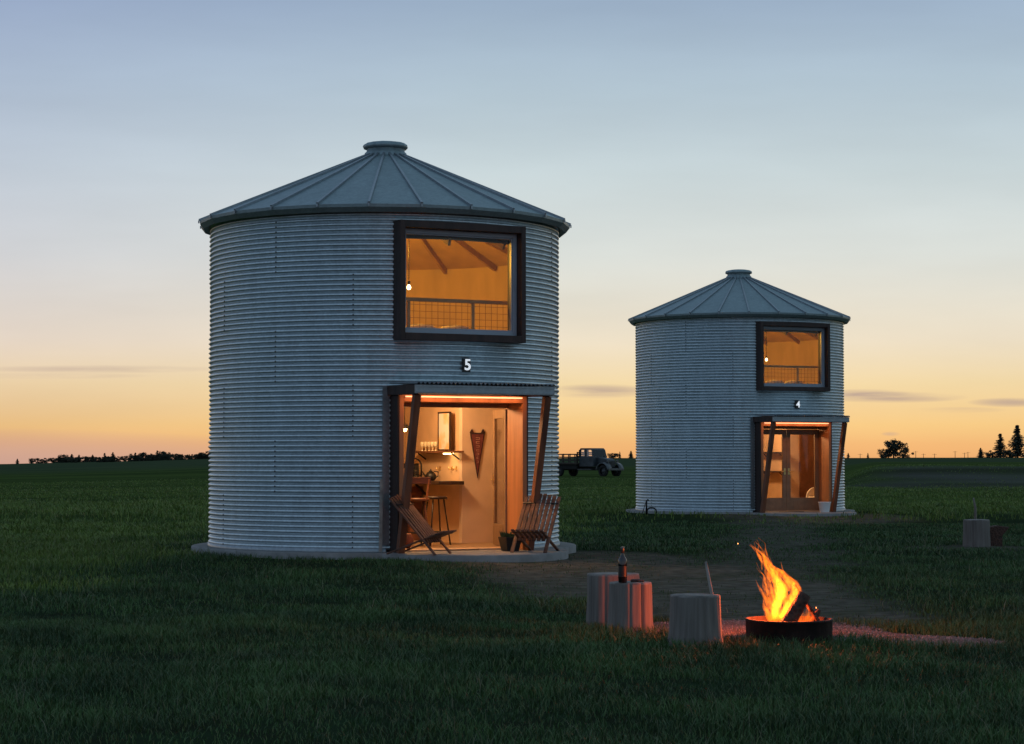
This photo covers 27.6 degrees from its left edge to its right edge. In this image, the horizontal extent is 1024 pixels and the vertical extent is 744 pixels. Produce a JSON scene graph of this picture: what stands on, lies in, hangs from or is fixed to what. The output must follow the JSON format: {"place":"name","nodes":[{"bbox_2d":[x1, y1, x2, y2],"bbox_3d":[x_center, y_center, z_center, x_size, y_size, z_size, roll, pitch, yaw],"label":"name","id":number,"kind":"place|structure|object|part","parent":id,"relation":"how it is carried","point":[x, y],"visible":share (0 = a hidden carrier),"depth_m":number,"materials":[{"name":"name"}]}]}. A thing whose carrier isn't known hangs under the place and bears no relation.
{"place":"outdoors","nodes":[
{"label":"outdoors","id":0,"kind":"place"},
{"bbox_2d":[0,457,1023,743],"bbox_3d":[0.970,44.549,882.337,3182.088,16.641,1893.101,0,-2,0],"label":"ground","id":1,"kind":"structure","parent":0,"point":[892,473],"depth_m":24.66,"materials":[{"name":"green plant"}]},
{"bbox_2d":[39,458,48,462],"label":"leafy tree","id":2,"kind":"object","parent":1,"relation":"on","point":[44,461],"visible":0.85,"depth_m":404.68,"materials":[{"name":"green plant"}]},
{"bbox_2d":[48,458,56,462],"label":"leafy tree","id":3,"kind":"object","parent":1,"relation":"on","point":[51,460],"visible":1,"depth_m":413.95,"materials":[{"name":"green plant"}]},
{"bbox_2d":[58,454,68,461],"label":"leafy tree","id":4,"kind":"object","parent":1,"relation":"on","point":[62,456],"visible":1,"depth_m":400.89,"materials":[{"name":"green plant"}]},
{"bbox_2d":[61,457,68,462],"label":"leafy tree","id":5,"kind":"object","parent":1,"relation":"on","point":[65,459],"visible":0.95,"depth_m":399.43,"materials":[{"name":"green plant"}]},
{"bbox_2d":[80,456,92,461],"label":"leafy tree","id":6,"kind":"object","parent":1,"relation":"on","point":[85,457],"visible":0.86,"depth_m":407.21,"materials":[{"name":"green plant"}]},
{"bbox_2d":[105,456,113,461],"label":"leafy tree","id":7,"kind":"object","parent":1,"relation":"on","point":[108,458],"visible":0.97,"depth_m":397.54,"materials":[{"name":"green plant"}]},
{"bbox_2d":[111,452,115,461],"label":"conifer tree","id":8,"kind":"object","parent":1,"relation":"on","point":[114,459],"visible":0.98,"depth_m":398.73,"materials":[{"name":"green plant"}]},
{"bbox_2d":[125,454,133,461],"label":"leafy tree","id":9,"kind":"object","parent":1,"relation":"on","point":[130,457],"visible":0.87,"depth_m":400.84,"materials":[{"name":"green plant"}]},
{"bbox_2d":[132,453,138,460],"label":"conifer tree","id":10,"kind":"object","parent":1,"relation":"on","point":[135,458],"visible":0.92,"depth_m":396.76,"materials":[{"name":"green plant"}]},
{"bbox_2d":[138,452,151,460],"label":"leafy tree","id":11,"kind":"object","parent":1,"relation":"on","point":[143,456],"visible":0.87,"depth_m":397.21,"materials":[{"name":"green plant"}]},
{"bbox_2d":[154,451,161,460],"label":"conifer tree","id":12,"kind":"object","parent":1,"relation":"on","point":[157,456],"visible":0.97,"depth_m":398.98,"materials":[{"name":"green plant"}]},
{"bbox_2d":[163,452,172,459],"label":"leafy tree","id":13,"kind":"object","parent":1,"relation":"on","point":[167,455],"visible":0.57,"depth_m":404.62,"materials":[{"name":"green plant"}]},
{"bbox_2d":[203,451,210,458],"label":"leafy tree","id":14,"kind":"object","parent":1,"relation":"on","point":[205,455],"visible":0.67,"depth_m":399.51,"materials":[{"name":"green plant"}]},
{"bbox_2d":[191,141,575,561],"bbox_3d":[-1.782,-0.260,32.605,6.040,6.830,7.020,1,-3,-28],"label":"grain bin","id":15,"kind":"object","parent":1,"relation":"on","point":[327,363],"visible":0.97,"depth_m":30.80,"materials":[{"name":"metal"}]},
{"bbox_2d":[379,479,382,551],"bbox_3d":[-1.890,2.074,30.086,0.051,1.053,0.135,0,-2,4],"label":"leaning board","id":16,"kind":"object","parent":15,"relation":"on","point":[380,514],"visible":1,"depth_m":30.08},
{"bbox_2d":[404,407,408,431],"bbox_3d":[-1.694,0.512,32.944,0.210,0.865,0.210,1,-3,-28],"label":"pendant lamp","id":17,"kind":"object","parent":15,"relation":"hanging from","point":[406,426],"visible":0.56,"depth_m":32.90,"materials":[{"name":"white glass"}]},
{"bbox_2d":[407,262,410,289],"bbox_3d":[-1.586,-1.890,32.086,0.068,1.256,0.066,1,-3,-28],"label":"bulb lamp","id":18,"kind":"object","parent":15,"relation":"hanging from","point":[408,286],"visible":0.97,"depth_m":32.06,"materials":[{"name":"white glass"}]},
{"bbox_2d":[406,533,413,547],"bbox_3d":[-1.592,2.508,30.995,0.270,0.220,0.270,1,-3,-28],"label":"clay pot","id":19,"kind":"object","parent":15,"relation":"on","point":[409,539],"visible":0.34,"depth_m":30.91,"materials":[{"name":"orange ceramic"}]},
{"bbox_2d":[408,484,422,539],"bbox_3d":[-2.044,2.305,34.521,0.620,0.920,1.340,1,-3,-28],"label":"kitchen cabinet","id":20,"kind":"object","parent":15,"relation":"on","point":[416,492],"visible":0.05,"depth_m":34.05,"materials":[{"name":"beige paint"}]},
{"bbox_2d":[404,463,418,476],"bbox_3d":[-1.652,1.654,33.981,0.215,0.330,0.210,1,-3,-28],"label":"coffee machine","id":21,"kind":"object","parent":20,"relation":"on","point":[416,468],"visible":0.15,"depth_m":33.93,"materials":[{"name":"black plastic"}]},
{"bbox_2d":[407,477,430,545],"bbox_3d":[-1.433,2.126,31.759,0.397,1.052,0.423,0,-2,-8],"label":"bar stool","id":22,"kind":"object","parent":15,"relation":"on","point":[421,480],"visible":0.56,"depth_m":31.61,"materials":[{"name":"brown wood"}]},
{"bbox_2d":[386,495,456,554],"bbox_3d":[-1.287,2.173,29.694,0.886,0.848,0.554,-1,-3,24],"label":"stick chair","id":23,"kind":"object","parent":15,"relation":"on","point":[419,525],"visible":0.96,"depth_m":29.62,"materials":[{"name":"brown wood"}]},
{"bbox_2d":[420,496,450,544],"bbox_3d":[-1.178,2.296,32.240,0.397,0.752,0.397,1,-3,-28],"label":"bar stool","id":24,"kind":"object","parent":15,"relation":"on","point":[437,497],"visible":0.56,"depth_m":32.17,"materials":[{"name":"brown wood"}]},
{"bbox_2d":[415,480,463,495],"bbox_3d":[-1.293,1.861,33.307,0.440,0.248,1.500,1,-3,-28],"label":"bar counter","id":25,"kind":"object","parent":15,"relation":"attached to","point":[434,482],"visible":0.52,"depth_m":32.69,"materials":[{"name":"brown wood"}]},
{"bbox_2d":[413,458,421,476],"bbox_3d":[-1.569,1.596,33.709,0.284,0.422,0.059,1,-3,-26],"label":"faucet","id":26,"kind":"object","parent":25,"relation":"on","point":[420,475],"visible":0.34,"depth_m":33.75,"materials":[{"name":"black metal"}]},
{"bbox_2d":[422,469,437,480],"bbox_3d":[-1.312,1.649,33.439,0.191,0.185,0.234,-1,-3,23],"label":"kettle","id":27,"kind":"object","parent":25,"relation":"on","point":[431,474],"visible":0.86,"depth_m":33.38,"materials":[{"name":"black metal"}]},
{"bbox_2d":[415,451,463,459],"bbox_3d":[-1.211,1.339,33.473,0.200,0.143,1.579,1,-3,-28],"label":"wall shelf","id":28,"kind":"object","parent":15,"relation":"attached to","point":[444,452],"depth_m":33.12,"materials":[{"name":"brown wood"}]},
{"bbox_2d":[438,412,450,450],"bbox_3d":[-1.076,0.944,33.212,0.030,0.620,0.436,1,-3,-28],"label":"framed picture","id":29,"kind":"object","parent":28,"relation":"on","point":[444,431],"visible":1,"depth_m":33.20},
{"bbox_2d":[410,324,470,328],"bbox_3d":[-1.323,-0.401,32.276,1.250,0.625,1.500,1,-3,-28],"label":"bed","id":30,"kind":"object","parent":15,"relation":"on","point":[446,327],"visible":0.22,"depth_m":31.83,"materials":[{"name":"white wood"}]},
{"bbox_2d":[392,219,525,343],"bbox_3d":[-0.803,-1.311,30.792,2.050,1.740,0.455,1,-3,-28],"label":"window frame","id":31,"kind":"structure","parent":15,"relation":"in","point":[515,235],"depth_m":30.69,"materials":[{"name":"black metal"}]},
{"bbox_2d":[470,429,484,477],"bbox_3d":[-0.544,1.292,33.019,0.270,0.786,0.018,1,-3,-28],"label":"pennant","id":32,"kind":"object","parent":15,"relation":"attached to","point":[477,440],"visible":1,"depth_m":33.01,"materials":[{"name":"fabric"}]},
{"bbox_2d":[491,409,506,545],"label":"door","id":33,"kind":"structure","parent":15,"relation":"in","point":[497,414],"depth_m":31.99,"materials":[{"name":"brown paint"}]},
{"bbox_2d":[498,531,520,551],"bbox_3d":[-0.022,2.472,30.592,0.316,0.309,0.336,1,-3,-28],"label":"plant pot","id":34,"kind":"object","parent":15,"relation":"on","point":[506,540],"visible":0.84,"depth_m":30.50,"materials":[{"name":"black plastic"}]},
{"bbox_2d":[510,494,560,552],"bbox_3d":[0.342,2.202,30.392,0.554,0.848,0.886,-1,-3,18],"label":"stick chair","id":35,"kind":"object","parent":15,"relation":"on","point":[528,535],"visible":1,"depth_m":30.43,"materials":[{"name":"brown wood"}]},
{"bbox_2d":[0,464,1023,594],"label":"field grass","id":36,"kind":"structure","parent":1,"relation":"on","point":[80,528],"depth_m":51.25,"materials":[{"name":"green plant"}]},
{"bbox_2d":[0,534,1023,743],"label":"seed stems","id":37,"kind":"object","parent":1,"relation":"on","point":[493,644],"visible":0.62,"depth_m":15.40,"materials":[{"name":"green plant"}]},
{"bbox_2d":[557,448,623,475],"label":"flatbed truck","id":38,"kind":"object","parent":1,"relation":"on","point":[601,462],"visible":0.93,"depth_m":139.10,"materials":[{"name":"paint"}]},
{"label":"window glass","id":39,"kind":"part","parent":38,"relation":"part of","materials":[{"name":"glass"}]},
{"bbox_2d":[586,572,638,625],"bbox_3d":[0.957,2.176,19.674,0.518,0.560,0.544,0,-2,0],"label":"tree stump","id":40,"kind":"object","parent":1,"relation":"on","point":[597,595],"visible":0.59,"depth_m":19.48,"materials":[{"name":"wood"}]},
{"bbox_2d":[607,453,618,457],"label":"leafy tree","id":41,"kind":"object","parent":1,"relation":"on","point":[613,455],"visible":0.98,"depth_m":401.55,"materials":[{"name":"green plant"}]},
{"bbox_2d":[607,581,653,632],"bbox_3d":[1.059,2.141,18.675,0.422,0.530,0.418,0,-2,0],"label":"tree stump","id":42,"kind":"object","parent":1,"relation":"on","point":[629,603],"visible":0.89,"depth_m":18.52,"materials":[{"name":"grey wood"}]},
{"bbox_2d":[618,547,626,582],"bbox_3d":[0.984,1.714,18.565,0.080,0.317,0.080,0,-2,0],"label":"wine bottle","id":43,"kind":"object","parent":42,"relation":"on","point":[622,569],"visible":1,"depth_m":18.53,"materials":[{"name":"brown glass"}]},
{"bbox_2d":[642,499,656,513],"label":"hose stand","id":44,"kind":"object","parent":1,"relation":"on","point":[647,509],"visible":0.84,"depth_m":53.09,"materials":[{"name":"black metal"}]},
{"bbox_2d":[668,593,722,645],"bbox_3d":[1.525,2.100,17.345,0.464,0.505,0.462,0,-2,0],"label":"tree stump","id":45,"kind":"object","parent":1,"relation":"on","point":[696,616],"visible":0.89,"depth_m":17.17,"materials":[{"name":"grey wood"}]},
{"bbox_2d":[705,561,712,593],"bbox_3d":[1.666,1.941,17.376,0.050,0.717,0.249,1,-3,-28],"label":"roasting stick","id":46,"kind":"object","parent":45,"relation":"on","point":[709,579],"visible":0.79,"depth_m":17.43,"materials":[{"name":"wood"}]},
{"bbox_2d":[626,269,856,515],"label":"grain bin","id":47,"kind":"object","parent":1,"relation":"on","point":[717,417],"visible":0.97,"depth_m":53.22,"materials":[{"name":"metal"}]},
{"bbox_2d":[765,332,767,360],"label":"bulb lamp","id":48,"kind":"object","parent":47,"relation":"hanging from","point":[766,359],"visible":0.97,"depth_m":54.54,"materials":[{"name":"white glass"}]},
{"bbox_2d":[763,429,786,510],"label":"door","id":49,"kind":"structure","parent":47,"relation":"in","point":[772,504],"depth_m":53.16,"materials":[{"name":"brown paint"}]},
{"bbox_2d":[764,380,802,383],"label":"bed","id":50,"kind":"object","parent":47,"relation":"on","point":[779,381],"visible":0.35,"depth_m":54.21,"materials":[{"name":"white fabric"}]},
{"bbox_2d":[755,321,830,391],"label":"window frame","id":51,"kind":"structure","parent":47,"relation":"in","point":[823,329],"depth_m":53.01,"materials":[{"name":"black metal"}]},
{"bbox_2d":[786,430,818,510],"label":"door","id":52,"kind":"structure","parent":47,"relation":"in","point":[793,504],"depth_m":53.41,"materials":[{"name":"brown paint"}]},
{"bbox_2d":[818,502,830,511],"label":"white bucket","id":53,"kind":"object","parent":47,"relation":"on","point":[824,506],"visible":1,"depth_m":52.74,"materials":[{"name":"paint"}]},
{"bbox_2d":[877,449,887,457],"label":"leafy tree","id":54,"kind":"object","parent":1,"relation":"on","point":[881,453],"visible":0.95,"depth_m":402.61,"materials":[{"name":"green plant"}]},
{"bbox_2d":[881,439,908,457],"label":"leafy tree","id":55,"kind":"object","parent":1,"relation":"on","point":[894,446],"visible":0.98,"depth_m":399.18,"materials":[{"name":"green plant"}]},
{"bbox_2d":[896,447,913,457],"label":"leafy tree","id":56,"kind":"object","parent":1,"relation":"on","point":[905,451],"visible":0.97,"depth_m":396.39,"materials":[{"name":"green plant"}]},
{"bbox_2d":[963,519,990,546],"bbox_3d":[8.047,2.822,36.110,0.473,0.545,0.510,0,-2,0],"label":"tree stump","id":57,"kind":"object","parent":1,"relation":"on","point":[976,532],"visible":0.94,"depth_m":35.92,"materials":[{"name":"wood"}]},
{"bbox_2d":[973,498,976,518],"bbox_3d":[8.088,2.583,36.429,0.055,0.776,0.251,-1,-2,17],"label":"upright stick","id":58,"kind":"object","parent":57,"relation":"on","point":[975,511],"visible":0.59,"depth_m":36.42,"materials":[{"name":"wood"}]},
{"bbox_2d":[977,448,984,457],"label":"conifer tree","id":59,"kind":"object","parent":1,"relation":"on","point":[980,454],"visible":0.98,"depth_m":399.46,"materials":[{"name":"green plant"}]},
{"bbox_2d":[984,450,1000,457],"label":"leafy tree","id":60,"kind":"object","parent":1,"relation":"on","point":[990,455],"visible":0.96,"depth_m":395.49,"materials":[{"name":"green plant"}]},
{"bbox_2d":[990,525,1008,545],"bbox_3d":[8.421,2.853,36.219,0.401,0.380,0.180,1,-2,-12],"label":"split log","id":61,"kind":"object","parent":1,"relation":"on","point":[997,532],"visible":0.75,"depth_m":36.12,"materials":[{"name":"brown wood"}]},
{"bbox_2d":[992,434,1008,456],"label":"conifer tree","id":62,"kind":"object","parent":1,"relation":"on","point":[1000,447],"visible":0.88,"depth_m":404.45,"materials":[{"name":"green plant"}]},
{"bbox_2d":[1002,450,1017,457],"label":"leafy tree","id":63,"kind":"object","parent":1,"relation":"on","point":[1010,453],"visible":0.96,"depth_m":394.29,"materials":[{"name":"green plant"}]},
{"bbox_2d":[1007,425,1023,457],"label":"conifer tree","id":64,"kind":"object","parent":1,"relation":"on","point":[1017,444],"visible":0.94,"depth_m":399.46,"materials":[{"name":"green plant"}]},
{"bbox_2d":[0,0,1023,463],"label":"sky","id":65,"kind":"structure","parent":0,"point":[863,160],"materials":[{"name":"blue"}]},
{"bbox_2d":[630,579,643,581],"bbox_3d":[1.126,1.859,18.598,0.131,0.026,0.087,-1,-3,19],"label":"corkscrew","id":66,"kind":"object","parent":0,"point":[636,580],"visible":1,"depth_m":18.59,"materials":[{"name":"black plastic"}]},
{"bbox_2d":[799,435,813,497],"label":"interior door","id":67,"kind":"structure","parent":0,"point":[806,463],"depth_m":55.41,"materials":[{"name":"brown wood"}]},
{"bbox_2d":[806,487,813,497],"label":"round back chair","id":68,"kind":"object","parent":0,"point":[810,493],"visible":0.35,"depth_m":54.20,"materials":[{"name":"beige fabric"}]},
{"bbox_2d":[653,619,1004,646],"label":"gravel","id":69,"kind":"structure","parent":0,"point":[727,626],"depth_m":18.68,"materials":[{"name":"grey gravel"}]},
{"bbox_2d":[745,615,832,643],"bbox_3d":[2.385,2.227,17.924,0.756,0.215,0.752,0,-2,0],"label":"fire ring","id":70,"kind":"object","parent":69,"relation":"on","point":[771,626],"visible":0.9,"depth_m":17.62,"materials":[{"name":"metal"}]},
{"bbox_2d":[780,591,810,621],"bbox_3d":[2.405,2.058,17.802,0.301,0.376,0.132,1,-2,-15],"label":"log","id":71,"kind":"object","parent":70,"relation":"in","point":[795,610],"visible":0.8,"depth_m":17.77,"materials":[{"name":"brown wood"}]},
{"bbox_2d":[793,584,819,620],"bbox_3d":[2.551,2.006,18.013,0.250,0.356,0.039,0,-2,-10],"label":"log","id":72,"kind":"object","parent":70,"relation":"in","point":[812,612],"visible":0.65,"depth_m":18.00,"materials":[{"name":"brown wood"}]},
{"bbox_2d":[810,609,820,620],"bbox_3d":[2.599,2.156,18.046,0.152,0.213,0.050,0,-2,0],"label":"log","id":73,"kind":"object","parent":70,"relation":"in","point":[817,611],"visible":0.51,"depth_m":18.03,"materials":[{"name":"brown wood"}]}
]}

